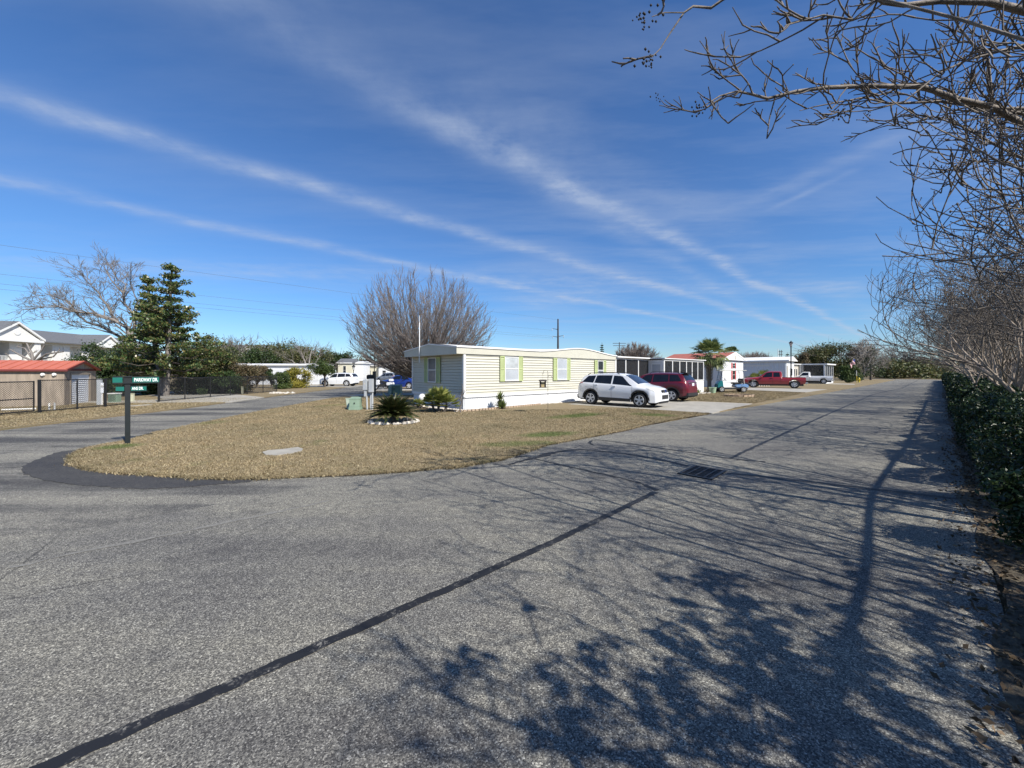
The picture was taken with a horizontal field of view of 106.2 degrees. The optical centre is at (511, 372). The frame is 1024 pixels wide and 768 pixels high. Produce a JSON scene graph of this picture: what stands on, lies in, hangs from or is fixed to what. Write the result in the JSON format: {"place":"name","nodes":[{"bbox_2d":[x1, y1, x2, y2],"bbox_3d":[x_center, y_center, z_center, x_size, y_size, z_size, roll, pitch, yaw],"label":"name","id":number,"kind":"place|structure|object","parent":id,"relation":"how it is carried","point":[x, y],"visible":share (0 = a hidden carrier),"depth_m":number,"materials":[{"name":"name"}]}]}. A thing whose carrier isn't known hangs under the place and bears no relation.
{"place":"outdoors","nodes":[
{"label":"outdoors","id":0,"kind":"place"},
{"bbox_2d":[0,321,163,372],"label":"apartment building","id":1,"kind":"structure","parent":0,"point":[15,334],"depth_m":67.81,"materials":[{"name":"white paint"}]},
{"bbox_2d":[21,450,251,488],"bbox_3d":[-7.284,1.759,6.835,6.235,0.030,1.353,0,0,23],"label":"asphalt apron","id":2,"kind":"object","parent":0,"point":[44,468],"visible":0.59,"depth_m":6.32,"materials":[{"name":"grey asphalt"}]},
{"bbox_2d":[81,392,263,402],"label":"driveway","id":3,"kind":"structure","parent":0,"point":[236,396],"depth_m":25.09,"materials":[{"name":"concrete"}]},
{"bbox_2d":[0,380,362,430],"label":"verge","id":4,"kind":"structure","parent":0,"point":[265,394],"depth_m":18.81,"materials":[{"name":"beige plant"}]},
{"bbox_2d":[5,343,63,360],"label":"bare tree","id":5,"kind":"object","parent":4,"relation":"on","point":[31,355],"visible":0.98,"depth_m":43.98,"materials":[{"name":"grey plant"}]},
{"bbox_2d":[0,360,100,406],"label":"storage shed","id":6,"kind":"structure","parent":4,"relation":"on","point":[25,370],"depth_m":19.80,"materials":[{"name":"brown wood"}]},
{"bbox_2d":[72,374,88,403],"bbox_3d":[-24.236,0.925,21.556,0.032,1.610,2.230,0,0,-30],"label":"roller door","id":7,"kind":"structure","parent":6,"relation":"in","point":[81,376],"depth_m":21.73,"materials":[{"name":"white metal"}]},
{"bbox_2d":[0,242,144,341],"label":"bare tree","id":8,"kind":"object","parent":4,"relation":"on","point":[112,319],"visible":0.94,"depth_m":33.49,"materials":[{"name":"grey plant"}]},
{"bbox_2d":[61,339,119,393],"bbox_3d":[-33.812,-0.391,31.170,3.750,4.519,4.205,0,0,0],"label":"evergreen shrub","id":9,"kind":"object","parent":4,"relation":"on","point":[96,353],"visible":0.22,"depth_m":30.77,"materials":[{"name":"green plant"}]},
{"bbox_2d":[96,340,139,392],"bbox_3d":[-33.786,-0.507,32.816,3.812,4.719,4.876,0,0,-21],"label":"evergreen shrub","id":10,"kind":"object","parent":4,"relation":"on","point":[115,371],"visible":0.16,"depth_m":32.28,"materials":[{"name":"green plant"}]},
{"bbox_2d":[108,355,171,394],"bbox_3d":[-28.820,0.109,30.277,3.947,3.531,3.354,0,0,19],"label":"evergreen shrub","id":11,"kind":"object","parent":4,"relation":"on","point":[153,387],"visible":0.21,"depth_m":29.41,"materials":[{"name":"green plant"}]},
{"bbox_2d":[37,376,276,412],"bbox_3d":[-20.650,1.065,25.486,0.110,1.510,18.310,0,0,-3],"label":"chain link fence","id":12,"kind":"object","parent":4,"relation":"on","point":[105,382],"visible":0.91,"depth_m":20.09,"materials":[{"name":"black metal"}]},
{"bbox_2d":[0,381,34,413],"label":"chain link gate","id":13,"kind":"structure","parent":12,"relation":"attached to","point":[26,398],"depth_m":15.66,"materials":[{"name":"black metal"}]},
{"bbox_2d":[86,262,231,395],"bbox_3d":[-25.720,-3.078,28.749,7.639,9.994,7.390,0,0,-32],"label":"magnolia tree","id":14,"kind":"object","parent":4,"relation":"on","point":[157,322],"visible":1,"depth_m":27.93,"materials":[{"name":"green plant"}]},
{"bbox_2d":[141,352,226,394],"bbox_3d":[-25.813,-0.142,31.104,4.950,3.989,4.963,0,0,0],"label":"evergreen shrub","id":15,"kind":"object","parent":4,"relation":"on","point":[188,385],"visible":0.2,"depth_m":30.15,"materials":[{"name":"green plant"}]},
{"bbox_2d":[174,333,244,393],"bbox_3d":[-24.761,-0.738,31.988,4.290,5.202,5.192,0,0,35],"label":"tree","id":16,"kind":"object","parent":4,"relation":"on","point":[222,351],"visible":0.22,"depth_m":31.79,"materials":[{"name":"green plant"}]},
{"bbox_2d":[193,369,249,393],"bbox_3d":[-22.855,0.789,30.698,3.804,2.151,3.336,0,0,0],"label":"evergreen shrub","id":17,"kind":"object","parent":4,"relation":"on","point":[232,375],"visible":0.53,"depth_m":30.07,"materials":[{"name":"green plant"}]},
{"bbox_2d":[215,334,257,363],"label":"bare tree","id":18,"kind":"object","parent":4,"relation":"on","point":[236,342],"visible":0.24,"depth_m":75.52,"materials":[{"name":"grey plant"}]},
{"bbox_2d":[217,358,263,391],"bbox_3d":[-23.059,0.284,32.524,3.853,3.180,3.083,0,0,0],"label":"evergreen shrub","id":19,"kind":"object","parent":4,"relation":"on","point":[244,369],"visible":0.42,"depth_m":32.28,"materials":[{"name":"brown plant"}]},
{"bbox_2d":[236,347,284,363],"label":"oak tree","id":20,"kind":"object","parent":4,"relation":"on","point":[252,356],"visible":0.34,"depth_m":67.96,"materials":[{"name":"green plant"}]},
{"bbox_2d":[252,364,269,387],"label":"shrub","id":21,"kind":"object","parent":4,"relation":"on","point":[264,369],"visible":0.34,"depth_m":41.84,"materials":[{"name":"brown plant"}]},
{"bbox_2d":[243,335,317,363],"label":"oak tree","id":22,"kind":"object","parent":4,"relation":"on","point":[283,346],"visible":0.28,"depth_m":73.99,"materials":[{"name":"green plant"}]},
{"bbox_2d":[272,371,292,388],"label":"bush","id":23,"kind":"object","parent":4,"relation":"on","point":[284,383],"visible":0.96,"depth_m":39.67,"materials":[{"name":"green plant"}]},
{"bbox_2d":[239,364,333,384],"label":"mobile home","id":24,"kind":"object","parent":4,"relation":"on","point":[275,368],"visible":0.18,"depth_m":54.14,"materials":[{"name":"white"}]},
{"bbox_2d":[282,367,312,387],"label":"citrus bush","id":25,"kind":"object","parent":4,"relation":"on","point":[294,373],"visible":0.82,"depth_m":42.34,"materials":[{"name":"yellow plant"}]},
{"bbox_2d":[275,339,336,363],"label":"oak tree","id":26,"kind":"object","parent":4,"relation":"on","point":[296,358],"visible":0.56,"depth_m":70.47,"materials":[{"name":"green plant"}]},
{"bbox_2d":[275,342,341,368],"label":"bare tree","id":27,"kind":"object","parent":4,"relation":"on","point":[311,351],"visible":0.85,"depth_m":56.20,"materials":[{"name":"grey plant"}]},
{"bbox_2d":[305,357,334,386],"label":"shade tree","id":28,"kind":"object","parent":4,"relation":"on","point":[324,368],"visible":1,"depth_m":44.39,"materials":[{"name":"green plant"}]},
{"bbox_2d":[0,386,385,543],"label":"side road","id":29,"kind":"structure","parent":0,"point":[31,507],"depth_m":5.86,"materials":[{"name":"grey asphalt"}]},
{"bbox_2d":[306,385,362,387],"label":"driveway","id":30,"kind":"structure","parent":0,"point":[333,386],"depth_m":46.35,"materials":[{"name":"concrete"}]},
{"bbox_2d":[319,373,358,385],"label":"parked suv","id":31,"kind":"object","parent":30,"relation":"on","point":[348,379],"visible":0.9,"depth_m":47.16,"materials":[{"name":"white paint"}]},
{"bbox_2d":[68,415,698,479],"bbox_3d":[0.128,1.742,10.261,19.484,0.001,5.314,0,0,-21],"label":"soil edge","id":32,"kind":"object","parent":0,"point":[359,474],"visible":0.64,"depth_m":6.62,"materials":[{"name":"brown soil"}]},
{"bbox_2d":[376,388,411,390],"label":"driveway","id":33,"kind":"structure","parent":0,"point":[387,389],"depth_m":38.25,"materials":[{"name":"concrete"}]},
{"bbox_2d":[383,375,411,388],"bbox_3d":[-11.662,0.989,40.430,4.655,1.452,1.931,0,0,14],"label":"parked car","id":34,"kind":"object","parent":33,"relation":"on","point":[407,383],"visible":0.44,"depth_m":39.58,"materials":[{"name":"blue paint"}]},
{"bbox_2d":[72,379,892,478],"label":"lawn","id":35,"kind":"structure","parent":0,"point":[827,387],"depth_m":10.12,"materials":[{"name":"beige plant"}]},
{"bbox_2d":[112,376,158,443],"bbox_3d":[-9.176,0.955,9.402,0.810,1.730,0.132,0,0,-42],"label":"street sign","id":36,"kind":"object","parent":35,"relation":"on","point":[128,381],"visible":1,"depth_m":9.29,"materials":[{"name":"green metal"}]},
{"bbox_2d":[262,447,302,455],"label":"concrete slab","id":37,"kind":"structure","parent":35,"relation":"on","point":[276,452],"depth_m":8.26,"materials":[{"name":"grey concrete"}]},
{"bbox_2d":[348,397,362,409],"bbox_3d":[-7.200,1.429,17.715,0.514,0.594,0.482,0,0,-6],"label":"utility box","id":38,"kind":"object","parent":35,"relation":"on","point":[355,403],"visible":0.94,"depth_m":17.53,"materials":[{"name":"green paint"}]},
{"bbox_2d":[363,379,373,409],"bbox_3d":[-6.600,0.971,17.668,0.470,1.602,0.180,0,0,6],"label":"meter pedestal","id":39,"kind":"object","parent":35,"relation":"on","point":[368,384],"visible":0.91,"depth_m":17.63,"materials":[{"name":"white metal"}]},
{"bbox_2d":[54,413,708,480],"bbox_3d":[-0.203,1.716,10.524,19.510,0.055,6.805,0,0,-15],"label":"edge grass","id":40,"kind":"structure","parent":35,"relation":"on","point":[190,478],"depth_m":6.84,"materials":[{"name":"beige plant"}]},
{"bbox_2d":[363,393,419,422],"bbox_3d":[-4.047,1.241,13.164,1.964,1.059,2.018,0,0,0],"label":"sago palm","id":41,"kind":"object","parent":35,"relation":"on","point":[393,408],"visible":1,"depth_m":12.92,"materials":[{"name":"green plant"}]},
{"bbox_2d":[367,417,419,424],"bbox_3d":[-4.048,1.675,13.207,1.703,0.119,1.387,0,0,0],"label":"stone ring","id":42,"kind":"object","parent":35,"relation":"on","point":[372,421],"visible":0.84,"depth_m":12.92,"materials":[{"name":"white stone"}]},
{"bbox_2d":[340,265,497,381],"bbox_3d":[-6.258,-2.799,27.619,10.690,9.319,10.783,0,0,0],"label":"pear tree","id":43,"kind":"object","parent":35,"relation":"on","point":[398,363],"visible":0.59,"depth_m":25.48,"materials":[{"name":"grey plant"}]},
{"bbox_2d":[420,385,462,411],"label":"fan palm shrub","id":44,"kind":"object","parent":35,"relation":"on","point":[436,396],"visible":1,"depth_m":16.53,"materials":[{"name":"green plant"}]},
{"bbox_2d":[414,403,540,411],"bbox_3d":[-1.398,1.680,18.332,6.500,0.090,2.820,0,0,-11],"label":"bed edging","id":45,"kind":"object","parent":35,"relation":"on","point":[483,408],"visible":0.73,"depth_m":17.87,"materials":[{"name":"beige stone"}]},
{"bbox_2d":[494,390,507,408],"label":"yucca","id":46,"kind":"object","parent":35,"relation":"on","point":[500,403],"visible":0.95,"depth_m":18.14,"materials":[{"name":"green plant"}]},
{"bbox_2d":[404,315,705,409],"bbox_3d":[5.246,-0.560,26.727,24.389,4.680,6.350,0,0,-42],"label":"mobile home","id":47,"kind":"object","parent":35,"relation":"on","point":[486,374],"visible":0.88,"depth_m":20.18,"materials":[{"name":"beige plastic"}]},
{"bbox_2d":[427,358,435,382],"bbox_3d":[-4.063,-0.110,19.522,0.050,1.260,0.799,0,0,-42],"label":"window","id":48,"kind":"structure","parent":47,"relation":"in","point":[431,361],"depth_m":19.50,"materials":[{"name":"grey glass"}]},
{"bbox_2d":[505,357,518,380],"bbox_3d":[-0.006,-0.170,19.425,0.933,1.220,0.050,0,0,-42],"label":"window","id":49,"kind":"structure","parent":47,"relation":"in","point":[511,363],"depth_m":19.42,"materials":[{"name":"white glass"}]},
{"bbox_2d":[557,359,566,379],"bbox_3d":[2.869,-0.170,22.016,0.836,1.220,0.050,0,0,-42],"label":"window","id":50,"kind":"structure","parent":47,"relation":"in","point":[561,363],"depth_m":22.00,"materials":[{"name":"white glass"}]},
{"bbox_2d":[651,362,661,372],"bbox_3d":[10.614,0.445,28.269,0.050,2.350,0.890,0,0,-42],"label":"door","id":51,"kind":"structure","parent":47,"relation":"in","point":[656,367],"depth_m":28.26,"materials":[{"name":"grey glass"}]},
{"bbox_2d":[615,342,661,357],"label":"bare tree","id":52,"kind":"object","parent":35,"relation":"on","point":[640,351],"visible":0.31,"depth_m":80.57,"materials":[{"name":"grey plant"}]},
{"bbox_2d":[688,337,732,390],"bbox_3d":[17.754,-0.764,34.770,3.756,5.067,4.089,0,0,-4],"label":"cabbage palm","id":53,"kind":"object","parent":35,"relation":"on","point":[707,346],"visible":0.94,"depth_m":34.28,"materials":[{"name":"green plant"}]},
{"bbox_2d":[714,370,752,391],"bbox_3d":[19.271,0.765,33.562,2.779,1.900,1.204,0,0,13],"label":"golf cart","id":54,"kind":"object","parent":35,"relation":"on","point":[721,388],"visible":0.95,"depth_m":33.22,"materials":[{"name":"metal"}]},
{"bbox_2d":[687,390,806,402],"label":"lawn grass","id":55,"kind":"structure","parent":35,"relation":"on","point":[748,399],"depth_m":27.16,"materials":[{"name":"brown plant"}]},
{"bbox_2d":[739,350,771,357],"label":"bare tree","id":56,"kind":"object","parent":35,"relation":"on","point":[747,354],"visible":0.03,"depth_m":110.65,"materials":[{"name":"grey plant"}]},
{"bbox_2d":[743,356,796,380],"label":"mobile home","id":57,"kind":"object","parent":35,"relation":"on","point":[757,364],"visible":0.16,"depth_m":54.85,"materials":[{"name":"white metal"}]},
{"bbox_2d":[792,352,810,363],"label":"oak tree","id":58,"kind":"object","parent":35,"relation":"on","point":[803,358],"visible":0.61,"depth_m":91.41,"materials":[{"name":"green plant"}]},
{"bbox_2d":[794,363,835,383],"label":"mobile home","id":59,"kind":"object","parent":35,"relation":"on","point":[826,369],"visible":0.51,"depth_m":58.74,"materials":[{"name":"beige metal"}]},
{"bbox_2d":[792,339,863,375],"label":"oak tree","id":60,"kind":"object","parent":35,"relation":"on","point":[821,354],"visible":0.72,"depth_m":94.65,"materials":[{"name":"green plant"}]},
{"bbox_2d":[838,364,864,380],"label":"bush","id":61,"kind":"object","parent":35,"relation":"on","point":[848,371],"visible":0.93,"depth_m":79.12,"materials":[{"name":"green plant"}]},
{"bbox_2d":[833,339,882,374],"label":"bare tree","id":62,"kind":"object","parent":35,"relation":"on","point":[857,351],"visible":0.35,"depth_m":93.28,"materials":[{"name":"plant"}]},
{"bbox_2d":[847,334,893,378],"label":"bare tree","id":63,"kind":"object","parent":35,"relation":"on","point":[872,358],"visible":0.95,"depth_m":82.33,"materials":[{"name":"plant"}]},
{"bbox_2d":[858,348,886,379],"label":"conifer tree","id":64,"kind":"object","parent":35,"relation":"on","point":[877,371],"visible":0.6,"depth_m":85.78,"materials":[{"name":"green plant"}]},
{"bbox_2d":[0,379,1023,767],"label":"road","id":65,"kind":"structure","parent":0,"point":[742,619],"depth_m":2.77,"materials":[{"name":"grey asphalt"}]},
{"bbox_2d":[9,500,328,567],"bbox_3d":[-3.496,1.746,4.338,2.696,0.001,0.108,0,0,-42],"label":"paving joint","id":66,"kind":"object","parent":65,"relation":"on","point":[144,539],"visible":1,"depth_m":4.09,"materials":[{"name":"grey asphalt"}]},
{"bbox_2d":[29,492,656,767],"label":"tar seam","id":67,"kind":"object","parent":65,"relation":"on","point":[83,749],"visible":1,"depth_m":2.29,"materials":[{"name":"black asphalt"}]},
{"bbox_2d":[514,456,659,490],"bbox_3d":[1.186,1.745,6.866,0.276,0.001,3.070,0,0,-43],"label":"tar seam","id":68,"kind":"object","parent":65,"relation":"on","point":[651,487],"visible":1,"depth_m":6.63,"materials":[{"name":"black asphalt"}]},
{"bbox_2d":[508,449,689,466],"bbox_3d":[1.624,1.746,7.944,3.431,0.001,1.644,0,0,0],"label":"tar seam","id":69,"kind":"object","parent":65,"relation":"on","point":[545,454],"visible":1,"depth_m":8.03,"materials":[{"name":"black asphalt"}]},
{"bbox_2d":[677,465,726,479],"bbox_3d":[3.317,1.738,6.707,0.556,0.020,0.782,0,0,44],"label":"storm drain","id":70,"kind":"object","parent":65,"relation":"on","point":[708,473],"visible":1,"depth_m":6.67,"materials":[{"name":"metal"}]},
{"bbox_2d":[729,380,917,457],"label":"tar seam","id":71,"kind":"object","parent":65,"relation":"on","point":[744,451],"visible":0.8,"depth_m":10.98,"materials":[{"name":"black asphalt"}]},
{"bbox_2d":[727,472,956,498],"bbox_3d":[5.020,1.746,5.982,2.925,0.001,0.150,0,0,30],"label":"tar seam","id":72,"kind":"object","parent":65,"relation":"on","point":[846,485],"visible":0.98,"depth_m":5.93,"materials":[{"name":"black asphalt"}]},
{"bbox_2d":[0,0,1023,371],"label":"sky","id":73,"kind":"structure","parent":0,"point":[502,146],"materials":[{"name":"blue"}]},
{"bbox_2d":[170,375,1006,614],"bbox_3d":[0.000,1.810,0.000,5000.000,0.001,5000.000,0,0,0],"label":"ground","id":74,"kind":"structure","parent":0,"point":[1000,588],"depth_m":3.28,"materials":[{"name":"brown soil"}]},
{"bbox_2d":[327,347,356,373],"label":"oak tree","id":75,"kind":"object","parent":74,"relation":"on","point":[337,356],"visible":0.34,"depth_m":93.67,"materials":[{"name":"green plant"}]},
{"bbox_2d":[336,359,357,372],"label":"mobile home","id":76,"kind":"object","parent":74,"relation":"on","point":[346,365],"visible":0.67,"depth_m":78.21,"materials":[{"name":"beige"}]},
{"bbox_2d":[354,361,370,380],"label":"mobile home","id":77,"kind":"object","parent":74,"relation":"on","point":[362,370],"visible":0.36,"depth_m":80.33,"materials":[{"name":"white"}]},
{"bbox_2d":[172,357,976,378],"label":"wood","id":78,"kind":"object","parent":74,"relation":"on","point":[915,369],"visible":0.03,"depth_m":106.21,"materials":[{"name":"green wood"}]},
{"bbox_2d":[877,344,920,361],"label":"bare tree","id":79,"kind":"object","parent":74,"relation":"on","point":[894,354],"visible":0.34,"depth_m":127.43,"materials":[{"name":"brown plant"}]},
{"bbox_2d":[571,400,749,413],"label":"driveway","id":80,"kind":"structure","parent":0,"point":[699,406],"depth_m":19.80,"materials":[{"name":"concrete"}]},
{"bbox_2d":[577,372,668,406],"bbox_3d":[5.818,0.844,20.232,4.546,1.726,1.970,0,0,42],"label":"parked suv","id":81,"kind":"object","parent":80,"relation":"on","point":[607,387],"visible":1,"depth_m":19.50,"materials":[{"name":"white paint"}]},
{"bbox_2d":[640,372,697,400],"bbox_3d":[8.962,0.829,24.040,1.970,1.756,4.550,0,0,-44],"label":"parked suv","id":82,"kind":"object","parent":80,"relation":"on","point":[681,385],"visible":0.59,"depth_m":22.57,"materials":[{"name":"red paint"}]},
{"bbox_2d":[666,352,745,386],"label":"house","id":83,"kind":"structure","parent":0,"point":[736,359],"depth_m":45.87,"materials":[{"name":"white"}]},
{"bbox_2d":[724,387,825,391],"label":"driveway","id":84,"kind":"structure","parent":0,"point":[785,389],"depth_m":38.25,"materials":[{"name":"concrete"}]},
{"bbox_2d":[742,371,807,387],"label":"pickup truck","id":85,"kind":"object","parent":84,"relation":"on","point":[773,378],"visible":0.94,"depth_m":41.78,"materials":[{"name":"red paint"}]},
{"bbox_2d":[942,385,1023,740],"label":"soil verge","id":86,"kind":"structure","parent":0,"point":[1014,697],"depth_m":3.04,"materials":[{"name":"brown soil"}]},
{"bbox_2d":[612,0,1023,70],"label":"crape myrtle","id":87,"kind":"object","parent":86,"relation":"on","point":[800,18],"visible":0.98,"depth_m":3.24,"materials":[{"name":"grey plant"}]},
{"bbox_2d":[650,0,1023,201],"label":"crape myrtle","id":88,"kind":"object","parent":86,"relation":"on","point":[999,109],"visible":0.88,"depth_m":4.37,"materials":[{"name":"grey plant"}]},
{"bbox_2d":[852,148,1023,392],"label":"crape myrtle","id":89,"kind":"object","parent":86,"relation":"on","point":[981,368],"visible":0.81,"depth_m":11.39,"materials":[{"name":"beige plant"}]},
{"bbox_2d":[864,180,1023,390],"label":"crape myrtle","id":90,"kind":"object","parent":86,"relation":"on","point":[1018,366],"visible":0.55,"depth_m":14.18,"materials":[{"name":"beige plant"}]},
{"bbox_2d":[875,8,1023,309],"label":"crape myrtle","id":91,"kind":"object","parent":86,"relation":"on","point":[990,168],"visible":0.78,"depth_m":4.66,"materials":[{"name":"beige plant"}]},
{"bbox_2d":[877,0,1023,262],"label":"crape myrtle","id":92,"kind":"object","parent":86,"relation":"on","point":[970,151],"visible":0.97,"depth_m":3.65,"materials":[{"name":"beige plant"}]},
{"bbox_2d":[890,253,1023,385],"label":"crape myrtle","id":93,"kind":"object","parent":86,"relation":"on","point":[965,374],"visible":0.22,"depth_m":22.23,"materials":[{"name":"beige plant"}]},
{"bbox_2d":[892,239,1023,386],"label":"crape myrtle","id":94,"kind":"object","parent":86,"relation":"on","point":[977,349],"visible":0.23,"depth_m":18.92,"materials":[{"name":"beige plant"}]},
{"bbox_2d":[893,92,1023,337],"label":"crape myrtle","id":95,"kind":"object","parent":86,"relation":"on","point":[1016,326],"visible":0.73,"depth_m":8.37,"materials":[{"name":"beige plant"}]},
{"bbox_2d":[910,296,1013,374],"bbox_3d":[38.638,-2.524,31.347,8.262,8.839,8.202,0,0,20],"label":"crape myrtle","id":96,"kind":"object","parent":86,"relation":"on","point":[998,368],"visible":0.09,"depth_m":33.13,"materials":[{"name":"beige plant"}]},
{"bbox_2d":[902,262,1023,384],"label":"crape myrtle","id":97,"kind":"object","parent":86,"relation":"on","point":[969,339],"visible":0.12,"depth_m":23.76,"materials":[{"name":"beige plant"}]},
{"bbox_2d":[909,215,1023,390],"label":"crape myrtle","id":98,"kind":"object","parent":86,"relation":"on","point":[1004,347],"visible":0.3,"depth_m":14.90,"materials":[{"name":"beige plant"}]},
{"bbox_2d":[924,286,1022,379],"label":"crape myrtle","id":99,"kind":"object","parent":86,"relation":"on","point":[967,348],"visible":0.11,"depth_m":29.84,"materials":[{"name":"beige plant"}]},
{"bbox_2d":[928,273,1019,380],"bbox_3d":[31.775,-2.356,25.293,7.392,8.472,7.590,0,0,36],"label":"crape myrtle","id":100,"kind":"object","parent":86,"relation":"on","point":[1009,365],"visible":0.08,"depth_m":25.01,"materials":[{"name":"beige plant"}]},
{"bbox_2d":[928,392,1023,766],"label":"leaf litter","id":101,"kind":"object","parent":86,"relation":"on","point":[1005,705],"visible":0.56,"depth_m":3.14,"materials":[{"name":"plant"}]},
{"bbox_2d":[941,372,1023,484],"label":"hedge","id":102,"kind":"object","parent":86,"relation":"on","point":[991,408],"visible":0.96,"depth_m":7.28,"materials":[{"name":"green plant"}]},
{"bbox_2d":[970,432,1023,483],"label":"bush","id":103,"kind":"object","parent":86,"relation":"on","point":[1019,452],"visible":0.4,"depth_m":4.99,"materials":[{"name":"green plant"}]},
{"bbox_2d":[974,464,1023,553],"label":"bush","id":104,"kind":"object","parent":86,"relation":"on","point":[1010,497],"visible":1,"depth_m":3.61,"materials":[{"name":"green plant"}]},
{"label":"driveway","id":105,"kind":"structure","parent":0,"visible":0},
{"bbox_2d":[796,372,833,383],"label":"pickup truck","id":106,"kind":"object","parent":105,"relation":"on","point":[808,376],"visible":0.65,"depth_m":57.50,"materials":[{"name":"white paint"}]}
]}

